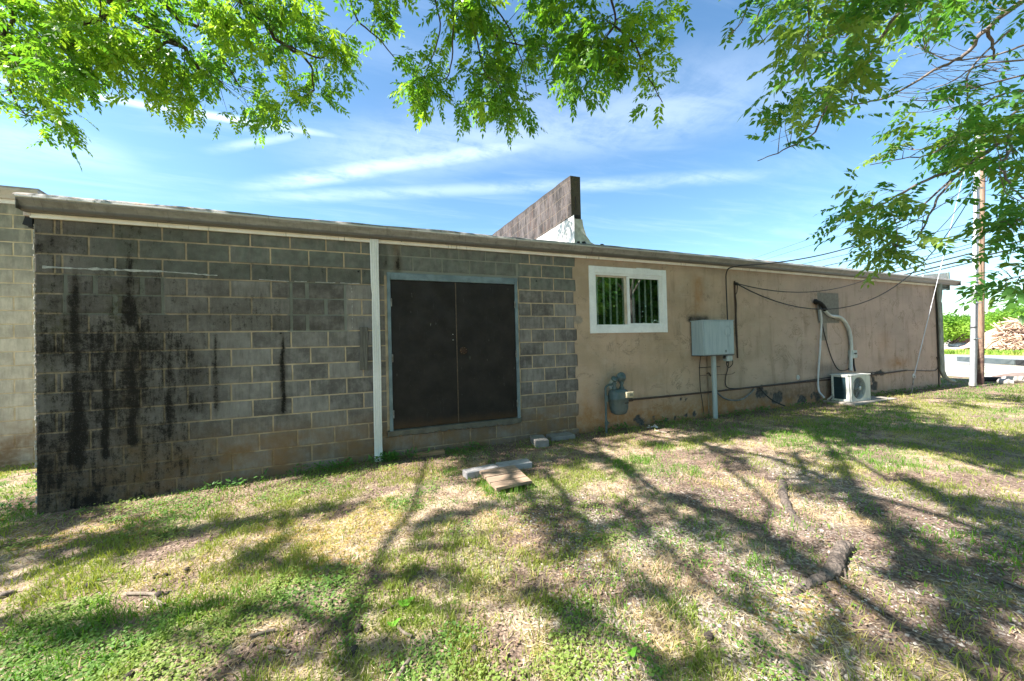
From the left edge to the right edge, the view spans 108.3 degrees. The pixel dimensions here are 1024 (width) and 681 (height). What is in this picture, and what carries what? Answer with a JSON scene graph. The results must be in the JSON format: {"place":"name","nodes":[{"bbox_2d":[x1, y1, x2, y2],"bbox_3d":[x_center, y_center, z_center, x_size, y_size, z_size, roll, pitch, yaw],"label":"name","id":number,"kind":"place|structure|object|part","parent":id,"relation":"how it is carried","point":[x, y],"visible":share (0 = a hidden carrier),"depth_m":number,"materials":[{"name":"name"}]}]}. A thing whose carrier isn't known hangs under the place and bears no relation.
{"place":"outdoors","nodes":[
{"label":"outdoors","id":0,"kind":"place"},
{"bbox_2d":[0,339,1023,680],"bbox_3d":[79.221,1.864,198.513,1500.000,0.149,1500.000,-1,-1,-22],"label":"ground","id":1,"kind":"structure","parent":0,"point":[954,559],"depth_m":2.69,"materials":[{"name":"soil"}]},
{"bbox_2d":[0,590,16,598],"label":"tree root","id":2,"kind":"object","parent":1,"relation":"on","point":[4,594],"visible":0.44,"depth_m":2.40,"materials":[{"name":"brown plant"}]},
{"bbox_2d":[0,185,45,466],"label":"wing","id":3,"kind":"structure","parent":1,"relation":"on","point":[17,378],"depth_m":5.47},
{"bbox_2d":[123,670,134,679],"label":"walnut husk","id":4,"kind":"object","parent":1,"relation":"on","point":[130,673],"visible":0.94,"depth_m":1.71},
{"bbox_2d":[126,591,155,595],"bbox_3d":[-2.312,1.589,2.321,0.229,0.027,0.026,-2,-1,7],"label":"twig","id":5,"kind":"object","parent":1,"relation":"on","point":[137,593],"visible":0.86,"depth_m":2.32,"materials":[{"name":"beige wood"}]},
{"bbox_2d":[139,590,171,614],"bbox_3d":[-2.172,1.599,2.255,0.029,0.039,0.262,-1,-1,0],"label":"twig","id":6,"kind":"object","parent":1,"relation":"on","point":[167,592],"visible":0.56,"depth_m":2.29,"materials":[{"name":"brown wood"}]},
{"bbox_2d":[151,594,165,607],"bbox_3d":[-2.145,1.581,2.242,0.181,0.026,0.034,-2,-1,32],"label":"twig","id":7,"kind":"object","parent":1,"relation":"on","point":[155,600],"visible":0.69,"depth_m":2.23,"materials":[{"name":"beige wood"}]},
{"bbox_2d":[154,590,163,596],"bbox_3d":[-2.194,1.580,2.299,0.049,0.050,0.046,-1,-1,-22],"label":"walnut husk","id":8,"kind":"object","parent":1,"relation":"on","point":[158,593],"visible":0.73,"depth_m":2.29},
{"bbox_2d":[250,628,274,637],"bbox_3d":[-1.303,1.528,1.934,0.112,0.015,0.018,-1,-1,-22],"label":"twig","id":9,"kind":"object","parent":1,"relation":"on","point":[260,633],"visible":0.96,"depth_m":1.93,"materials":[{"name":"wood"}]},
{"bbox_2d":[266,645,290,652],"bbox_3d":[-1.155,1.526,1.830,0.135,0.016,0.017,-2,-1,13],"label":"twig","id":10,"kind":"object","parent":1,"relation":"on","point":[285,650],"visible":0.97,"depth_m":1.82,"materials":[{"name":"wood"}]},
{"bbox_2d":[0,0,694,170],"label":"walnut tree","id":11,"kind":"object","parent":1,"relation":"on","point":[64,25],"visible":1,"depth_m":4.83,"materials":[{"name":"green plant"}]},
{"bbox_2d":[349,644,358,655],"bbox_3d":[-0.765,1.501,1.792,0.042,0.044,0.046,-1,-1,-22],"label":"walnut husk","id":12,"kind":"object","parent":1,"relation":"on","point":[354,647],"visible":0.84,"depth_m":1.78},
{"bbox_2d":[354,623,363,633],"bbox_3d":[-0.802,1.508,1.939,0.046,0.048,0.044,-1,-1,-22],"label":"walnut husk","id":13,"kind":"object","parent":1,"relation":"on","point":[357,630],"visible":0.94,"depth_m":1.93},
{"bbox_2d":[387,618,399,626],"bbox_3d":[-0.623,1.484,1.953,0.073,0.022,0.040,-1,-1,-22],"label":"fallen leaf","id":14,"kind":"object","parent":1,"relation":"on","point":[396,621],"visible":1,"depth_m":1.95,"materials":[{"name":"green plant"}]},
{"bbox_2d":[396,657,411,680],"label":"twig","id":15,"kind":"object","parent":1,"relation":"on","point":[406,662],"visible":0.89,"depth_m":1.68,"materials":[{"name":"beige wood"}]},
{"bbox_2d":[396,623,412,638],"bbox_3d":[-0.564,1.501,1.915,0.144,0.017,0.028,-2,-1,39],"label":"twig","id":16,"kind":"object","parent":1,"relation":"on","point":[402,630],"visible":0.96,"depth_m":1.90,"materials":[{"name":"brown wood"}]},
{"bbox_2d":[398,596,414,606],"bbox_3d":[-0.602,1.482,2.108,0.103,0.022,0.057,-1,-1,-22],"label":"fallen leaf","id":17,"kind":"object","parent":1,"relation":"on","point":[406,602],"visible":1,"depth_m":2.10,"materials":[{"name":"green plant"}]},
{"bbox_2d":[414,449,444,457],"bbox_3d":[-1.117,1.534,5.013,0.400,0.055,0.075,-1,-1,-23],"label":"timber offcut","id":18,"kind":"object","parent":1,"relation":"on","point":[436,452],"visible":0.76,"depth_m":5.00,"materials":[{"name":"brown wood"}]},
{"bbox_2d":[0,384,948,516],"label":"weeds","id":19,"kind":"object","parent":1,"relation":"on","point":[390,456],"visible":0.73,"depth_m":4.74,"materials":[{"name":"green plant"}]},
{"bbox_2d":[472,644,477,652],"bbox_3d":[-0.179,1.484,1.778,0.033,0.037,0.034,-1,-1,-22],"label":"walnut husk","id":20,"kind":"object","parent":1,"relation":"on","point":[475,647],"visible":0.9,"depth_m":1.77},
{"bbox_2d":[462,464,498,478],"bbox_3d":[-0.356,1.502,4.229,0.397,0.090,0.138,-1,-1,-29],"label":"paver","id":21,"kind":"object","parent":1,"relation":"on","point":[471,472],"visible":0.62,"depth_m":4.16,"materials":[{"name":"concrete"}]},
{"bbox_2d":[12,176,960,514],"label":"commercial building","id":22,"kind":"structure","parent":1,"relation":"on","point":[176,348],"depth_m":4.87,"materials":[{"name":"concrete"}]},
{"bbox_2d":[390,280,457,428],"bbox_3d":[-1.209,0.179,5.152,0.897,2.016,0.078,-1,-1,-22],"label":"door","id":23,"kind":"structure","parent":22,"relation":"in","point":[423,313],"depth_m":5.14,"materials":[{"name":"black paint"}]},
{"bbox_2d":[455,282,517,422],"bbox_3d":[-0.368,0.162,5.486,0.928,2.016,0.078,-1,-1,-22],"label":"door","id":24,"kind":"structure","parent":22,"relation":"in","point":[486,352],"depth_m":5.47,"materials":[{"name":"black paint"}]},
{"bbox_2d":[604,372,633,432],"bbox_3d":[1.755,1.062,6.099,0.528,1.068,0.316,-1,-1,-22],"label":"gas meter","id":25,"kind":"object","parent":22,"relation":"attached to","point":[616,398],"visible":0.99,"depth_m":6.02,"materials":[{"name":"grey paint"}]},
{"bbox_2d":[588,265,667,332],"bbox_3d":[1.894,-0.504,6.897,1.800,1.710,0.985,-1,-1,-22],"label":"window","id":26,"kind":"structure","parent":22,"relation":"in","point":[621,300],"depth_m":6.65,"materials":[{"name":"white paint"}]},
{"bbox_2d":[706,356,709,415],"bbox_3d":[3.756,0.853,7.092,0.031,1.188,0.025,-1,-1,-22],"label":"conduit pipe","id":27,"kind":"object","parent":22,"relation":"attached to","point":[707,385],"visible":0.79,"depth_m":7.08,"materials":[{"name":"metal"}]},
{"bbox_2d":[734,281,737,357],"bbox_3d":[4.485,-0.422,7.372,0.085,1.544,0.097,-2,-1,25],"label":"wall bar","id":28,"kind":"object","parent":22,"relation":"attached to","point":[735,284],"depth_m":7.39,"materials":[{"name":"black metal"}]},
{"bbox_2d":[735,295,736,343],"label":"wall cable","id":29,"kind":"object","parent":22,"relation":"attached to","point":[736,316],"depth_m":7.37,"materials":[{"name":"black rubber"}]},
{"bbox_2d":[633,370,906,399],"bbox_3d":[6.091,0.905,7.980,9.052,0.104,0.058,-1,-1,-22],"label":"gas pipe","id":30,"kind":"object","parent":22,"relation":"attached to","point":[747,388],"visible":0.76,"depth_m":7.30,"materials":[{"name":"black metal"}]},
{"bbox_2d":[717,388,754,400],"bbox_3d":[4.433,1.026,7.293,1.113,0.326,0.111,-1,-1,-22],"label":"wall cable","id":31,"kind":"object","parent":30,"relation":"hanging from","point":[753,389],"depth_m":7.23,"materials":[{"name":"grey rubber"}]},
{"bbox_2d":[759,387,784,405],"bbox_3d":[5.282,1.136,7.524,0.484,0.415,0.064,-2,-1,14],"label":"wall cable","id":32,"kind":"object","parent":30,"relation":"attached to","point":[770,398],"depth_m":7.51,"materials":[{"name":"black rubber"}]},
{"bbox_2d":[725,362,877,388],"bbox_3d":[6.662,0.598,8.213,5.367,0.636,0.062,-1,-1,-22],"label":"wall cable","id":33,"kind":"object","parent":22,"relation":"attached to","point":[774,384],"depth_m":7.71,"materials":[{"name":"black rubber"}]},
{"bbox_2d":[817,310,824,397],"bbox_3d":[6.872,0.275,8.263,0.134,1.978,0.374,-2,-1,41],"label":"drain hose","id":34,"kind":"object","parent":22,"relation":"attached to","point":[819,355],"visible":0.98,"depth_m":8.30,"materials":[{"name":"grey plastic"}]},
{"bbox_2d":[813,299,852,370],"bbox_3d":[7.423,-0.106,8.503,1.381,1.683,0.142,-1,-1,-22],"label":"refrigerant line","id":35,"kind":"object","parent":22,"relation":"attached to","point":[845,324],"visible":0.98,"depth_m":8.67,"materials":[{"name":"plastic"}]},
{"bbox_2d":[819,305,848,370],"bbox_3d":[7.420,-0.047,8.526,1.045,1.532,0.061,-1,-1,-21],"label":"wall cable","id":36,"kind":"object","parent":22,"relation":"attached to","point":[828,347],"depth_m":8.47,"materials":[{"name":"black rubber"}]},
{"bbox_2d":[848,350,856,357],"bbox_3d":[8.088,0.324,8.774,0.182,0.187,0.109,-1,-1,-22],"label":"disconnect box","id":37,"kind":"object","parent":22,"relation":"attached to","point":[854,353],"visible":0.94,"depth_m":8.74,"materials":[{"name":"grey paint"}]},
{"bbox_2d":[907,357,938,370],"bbox_3d":[11.093,0.663,9.999,1.719,0.390,0.024,-1,-1,-22],"label":"wall cable","id":38,"kind":"object","parent":22,"relation":"attached to","point":[923,370],"depth_m":10.02,"materials":[{"name":"black rubber"}]},
{"bbox_2d":[480,465,531,493],"bbox_3d":[-0.066,1.503,3.953,0.425,0.124,0.550,-1,-1,-22],"label":"board step","id":39,"kind":"object","parent":1,"relation":"on","point":[501,478],"visible":0.86,"depth_m":3.89,"materials":[{"name":"beige wood"}]},
{"bbox_2d":[0,403,1023,680],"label":"clover","id":40,"kind":"object","parent":1,"relation":"on","point":[564,669],"visible":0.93,"depth_m":1.97,"materials":[{"name":"green plant"}]},
{"bbox_2d":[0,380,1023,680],"bbox_3d":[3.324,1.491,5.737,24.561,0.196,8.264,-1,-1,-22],"label":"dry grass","id":41,"kind":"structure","parent":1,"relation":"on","point":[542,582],"depth_m":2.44,"materials":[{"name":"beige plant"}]},
{"bbox_2d":[0,379,1023,680],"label":"dead leaves","id":42,"kind":"object","parent":1,"relation":"on","point":[558,559],"visible":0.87,"depth_m":2.43,"materials":[{"name":"brown plant"}]},
{"bbox_2d":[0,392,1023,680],"bbox_3d":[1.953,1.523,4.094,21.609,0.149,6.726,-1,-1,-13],"label":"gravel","id":43,"kind":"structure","parent":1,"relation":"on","point":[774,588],"depth_m":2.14,"materials":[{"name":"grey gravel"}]},
{"bbox_2d":[0,393,1023,680],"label":"dirt clods","id":44,"kind":"object","parent":1,"relation":"on","point":[970,647],"visible":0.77,"depth_m":2.35,"materials":[{"name":"brown soil"}]},
{"bbox_2d":[496,458,531,469],"bbox_3d":[0.023,1.497,4.426,0.414,0.080,0.178,-1,-1,-22],"label":"paver","id":45,"kind":"object","parent":1,"relation":"on","point":[525,463],"visible":0.64,"depth_m":4.39,"materials":[{"name":"concrete"}]},
{"bbox_2d":[530,435,548,447],"bbox_3d":[0.402,1.485,5.439,0.199,0.115,0.344,-1,-1,-10],"label":"paver","id":46,"kind":"object","parent":1,"relation":"on","point":[540,440],"visible":0.94,"depth_m":5.29,"materials":[{"name":"grey concrete"}]},
{"bbox_2d":[546,432,574,440],"bbox_3d":[0.758,1.502,5.764,0.408,0.080,0.210,-1,-1,-19],"label":"paver","id":47,"kind":"object","parent":1,"relation":"on","point":[561,436],"visible":0.74,"depth_m":5.70,"materials":[{"name":"grey concrete"}]},
{"bbox_2d":[627,646,636,656],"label":"fallen leaf","id":48,"kind":"object","parent":1,"relation":"on","point":[632,652],"visible":1,"depth_m":1.72,"materials":[{"name":"green plant"}]},
{"bbox_2d":[333,0,1023,325],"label":"sumac tree","id":49,"kind":"object","parent":1,"relation":"on","point":[854,20],"visible":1,"depth_m":3.68,"materials":[{"name":"green plant"}]},
{"bbox_2d":[704,630,713,641],"bbox_3d":[0.970,1.459,1.825,0.044,0.052,0.045,-1,-1,-22],"label":"walnut husk","id":50,"kind":"object","parent":1,"relation":"on","point":[708,635],"visible":0.98,"depth_m":1.81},
{"bbox_2d":[690,320,734,418],"bbox_3d":[3.836,0.587,6.984,0.879,1.934,0.292,-1,-1,-22],"label":"utility cabinet","id":51,"kind":"object","parent":1,"relation":"on","point":[713,339],"visible":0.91,"depth_m":6.87,"materials":[{"name":"metal"}]},
{"bbox_2d":[699,356,703,412],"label":"wall cable","id":52,"kind":"object","parent":51,"relation":"hanging from","point":[700,385],"depth_m":7.01,"materials":[{"name":"black rubber"}]},
{"bbox_3d":[3.836,-0.054,6.851,0.756,0.612,0.011,-1,-1,-22],"label":"cabinet door","id":53,"kind":"part","parent":51,"relation":"part of","materials":[{"name":"metal"}]},
{"bbox_2d":[723,355,732,362],"bbox_3d":[4.078,0.351,7.022,0.183,0.146,0.110,-1,-1,-22],"label":"junction box","id":54,"kind":"object","parent":51,"relation":"attached to","point":[727,358],"visible":0.99,"depth_m":6.98,"materials":[{"name":"grey paint"}]},
{"bbox_2d":[777,479,823,537],"bbox_3d":[2.493,1.450,3.306,0.202,0.118,1.549,-2,-1,23],"label":"tree root","id":55,"kind":"object","parent":1,"relation":"on","point":[782,492],"visible":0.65,"depth_m":3.21,"materials":[{"name":"brown plant"}]},
{"bbox_2d":[789,540,855,596],"bbox_3d":[1.953,1.441,2.276,1.011,0.144,0.164,-1,-1,-33],"label":"tree root","id":56,"kind":"object","parent":1,"relation":"on","point":[834,567],"visible":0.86,"depth_m":2.26,"materials":[{"name":"brown plant"}]},
{"bbox_2d":[823,396,896,405],"bbox_3d":[7.860,1.350,8.368,1.620,0.050,0.600,-1,-1,-22],"label":"concrete pad","id":57,"kind":"object","parent":1,"relation":"on","point":[874,399],"visible":0.6,"depth_m":8.13,"materials":[{"name":"grey concrete"}]},
{"bbox_2d":[830,373,870,401],"bbox_3d":[7.598,1.046,8.297,0.740,0.595,0.430,-1,-1,-22],"label":"air conditioner","id":58,"kind":"object","parent":57,"relation":"on","point":[850,387],"visible":0.99,"depth_m":8.18,"materials":[{"name":"white metal"}]},
{"bbox_2d":[964,134,987,385],"bbox_3d":[13.060,-2.390,10.455,2.505,7.784,0.384,-1,-1,-25],"label":"utility pole","id":59,"kind":"object","parent":1,"relation":"on","point":[977,347],"visible":0.52,"depth_m":10.43,"materials":[{"name":"brown wood"}]},
{"bbox_2d":[725,181,973,319],"bbox_3d":[8.727,-2.526,8.742,9.721,4.061,0.253,-1,-1,-19],"label":"service cable","id":60,"kind":"object","parent":59,"relation":"attached to","point":[803,258],"visible":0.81,"depth_m":7.56,"materials":[{"name":"black rubber"}]},
{"bbox_2d":[737,188,972,292],"bbox_3d":[8.848,-2.783,8.905,9.373,3.401,0.018,-1,-1,-19],"label":"service cable","id":61,"kind":"object","parent":59,"relation":"attached to","point":[854,283],"visible":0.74,"depth_m":8.36,"materials":[{"name":"black rubber"}]},
{"bbox_2d":[737,186,976,309],"bbox_3d":[8.853,-2.588,8.902,9.377,3.732,0.022,-1,-1,-19],"label":"service cable","id":62,"kind":"object","parent":59,"relation":"attached to","point":[862,302],"visible":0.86,"depth_m":8.54,"materials":[{"name":"black rubber"}]},
{"bbox_2d":[758,185,964,256],"bbox_3d":[17.121,-5.973,19.743,0.014,1.336,83.533,-1,-1,-5],"label":"power line","id":63,"kind":"object","parent":59,"relation":"attached to","point":[868,218],"visible":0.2,"depth_m":19.14,"materials":[{"name":"black rubber"}]},
{"bbox_2d":[765,188,993,259],"bbox_3d":[17.149,-5.519,19.550,0.014,0.441,81.112,-1,-1,-5],"label":"power line","id":64,"kind":"object","parent":59,"relation":"attached to","point":[848,233],"visible":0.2,"depth_m":19.39,"materials":[{"name":"black rubber"}]},
{"bbox_2d":[804,210,1022,263],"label":"power line","id":65,"kind":"object","parent":59,"relation":"attached to","point":[906,239],"visible":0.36,"depth_m":16.23,"materials":[{"name":"black rubber"}]},
{"bbox_2d":[826,220,1023,265],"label":"power line","id":66,"kind":"object","parent":59,"relation":"attached to","point":[884,252],"visible":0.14,"depth_m":18.68,"materials":[{"name":"black rubber"}]},
{"bbox_2d":[911,182,961,392],"bbox_3d":[11.827,-2.225,10.132,3.886,7.241,0.034,-1,-1,-22],"label":"guy wire","id":67,"kind":"object","parent":59,"relation":"attached to","point":[913,375],"visible":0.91,"depth_m":9.71,"materials":[{"name":"metal"}]},
{"bbox_2d":[884,233,1023,271],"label":"power line","id":68,"kind":"object","parent":59,"relation":"attached to","point":[945,254],"visible":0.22,"depth_m":15.11,"materials":[{"name":"black rubber"}]},
{"bbox_2d":[892,241,1019,272],"bbox_3d":[17.623,-3.434,14.677,0.049,1.464,22.003,-1,-1,-5],"label":"power line","id":69,"kind":"object","parent":59,"relation":"attached to","point":[944,259],"visible":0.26,"depth_m":15.07,"materials":[{"name":"black rubber"}]},
{"bbox_2d":[896,229,1022,264],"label":"power line","id":70,"kind":"object","parent":59,"relation":"attached to","point":[957,247],"visible":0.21,"depth_m":14.68,"materials":[{"name":"black rubber"}]},
{"bbox_2d":[906,246,1023,274],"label":"power line","id":71,"kind":"object","parent":59,"relation":"attached to","point":[956,262],"visible":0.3,"depth_m":14.90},
{"bbox_2d":[917,252,1015,274],"bbox_3d":[17.631,-3.091,14.684,0.038,1.628,22.018,-1,-1,-5],"label":"power line","id":72,"kind":"object","parent":59,"relation":"attached to","point":[957,265],"visible":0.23,"depth_m":14.79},
{"bbox_2d":[954,324,1010,342],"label":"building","id":73,"kind":"structure","parent":1,"relation":"on","point":[967,340],"depth_m":44.10,"materials":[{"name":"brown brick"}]},
{"bbox_2d":[945,362,1019,365],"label":"dirt shoulder","id":74,"kind":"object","parent":1,"relation":"on","point":[988,364],"depth_m":16.90},
{"bbox_2d":[944,342,1023,350],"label":"lot","id":75,"kind":"structure","parent":1,"relation":"on","point":[946,346],"depth_m":36.64,"materials":[{"name":"beige concrete"}]},
{"bbox_2d":[948,343,966,346],"bbox_3d":[49.071,0.498,40.035,3.184,0.671,1.245,-1,-1,-7],"label":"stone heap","id":76,"kind":"object","parent":75,"relation":"on","point":[956,344],"visible":0.29,"depth_m":39.59,"materials":[{"name":"grey stone"}]},
{"bbox_2d":[943,311,1006,346],"bbox_3d":[47.989,-1.049,39.838,6.534,4.245,7.303,-1,-1,-22],"label":"roadside tree","id":77,"kind":"object","parent":75,"relation":"on","point":[958,326],"visible":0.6,"depth_m":39.16,"materials":[{"name":"green plant"}]},
{"bbox_2d":[957,316,1023,349],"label":"wood debris pile","id":78,"kind":"object","parent":75,"relation":"on","point":[1001,336],"visible":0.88,"depth_m":30.40,"materials":[{"name":"beige wood"}]},
{"bbox_2d":[968,309,1023,324],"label":"roadside tree","id":79,"kind":"object","parent":75,"relation":"on","point":[996,316],"visible":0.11,"depth_m":41.90,"materials":[{"name":"green plant"}]},
{"bbox_2d":[1005,304,1023,317],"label":"roadside tree","id":80,"kind":"object","parent":75,"relation":"on","point":[1016,308],"visible":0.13,"depth_m":46.66,"materials":[{"name":"green plant"}]},
{"bbox_2d":[944,353,1023,355],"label":"verge","id":81,"kind":"structure","parent":1,"relation":"on","point":[989,354],"depth_m":24.68,"materials":[{"name":"beige plant"}]},
{"bbox_2d":[944,348,1023,354],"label":"verge weeds","id":82,"kind":"object","parent":81,"relation":"on","point":[988,352],"visible":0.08,"depth_m":25.75,"materials":[{"name":"green plant"}]},
{"bbox_2d":[945,363,1023,376],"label":"gravel lot","id":83,"kind":"structure","parent":1,"relation":"on","point":[956,369],"depth_m":14.58,"materials":[{"name":"grey gravel"}]},
{"bbox_2d":[992,372,1023,376],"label":"soil mound","id":84,"kind":"object","parent":83,"relation":"on","point":[1014,374],"visible":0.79,"depth_m":12.02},
{"bbox_2d":[1015,360,1023,365],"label":"parking beam","id":85,"kind":"structure","parent":83,"relation":"on","point":[1019,362],"depth_m":15.99,"materials":[{"name":"grey concrete"}]},
{"bbox_2d":[984,377,998,380],"bbox_3d":[14.608,1.171,11.229,0.442,0.130,0.160,-2,-1,24],"label":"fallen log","id":86,"kind":"object","parent":1,"relation":"on","point":[991,378],"visible":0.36,"depth_m":11.20,"materials":[{"name":"black wood"}]},
{"bbox_2d":[983,575,1023,596],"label":"tree root","id":87,"kind":"object","parent":1,"relation":"on","point":[1005,585],"visible":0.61,"depth_m":2.13,"materials":[{"name":"brown plant"}]},
{"bbox_2d":[997,379,1013,383],"bbox_3d":[14.102,1.183,10.567,0.272,0.177,0.304,-2,-1,38],"label":"rubble stone","id":88,"kind":"object","parent":1,"relation":"on","point":[1004,381],"visible":0.94,"depth_m":10.50,"materials":[{"name":"white stone"}]},
{"bbox_2d":[994,576,1023,589],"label":"twig","id":89,"kind":"object","parent":1,"relation":"on","point":[1013,584],"visible":0.9,"depth_m":2.13,"materials":[{"name":"wood"}]},
{"bbox_2d":[999,376,1023,382],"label":"rubble stone","id":90,"kind":"object","parent":1,"relation":"on","point":[1018,379],"visible":0.61,"depth_m":10.65,"materials":[{"name":"white stone"}]},
{"bbox_2d":[0,0,1023,316],"label":"sky","id":91,"kind":"structure","parent":0,"point":[694,183],"materials":[{"name":"blue"}]},
{"bbox_2d":[944,355,1023,364],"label":"road","id":92,"kind":"structure","parent":0,"point":[950,358],"depth_m":21.32,"materials":[{"name":"grey asphalt"}]},
{"bbox_2d":[957,357,1017,364],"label":"parking beam","id":93,"kind":"structure","parent":92,"relation":"on","point":[996,361],"depth_m":17.21,"materials":[{"name":"grey concrete"}]}
]}

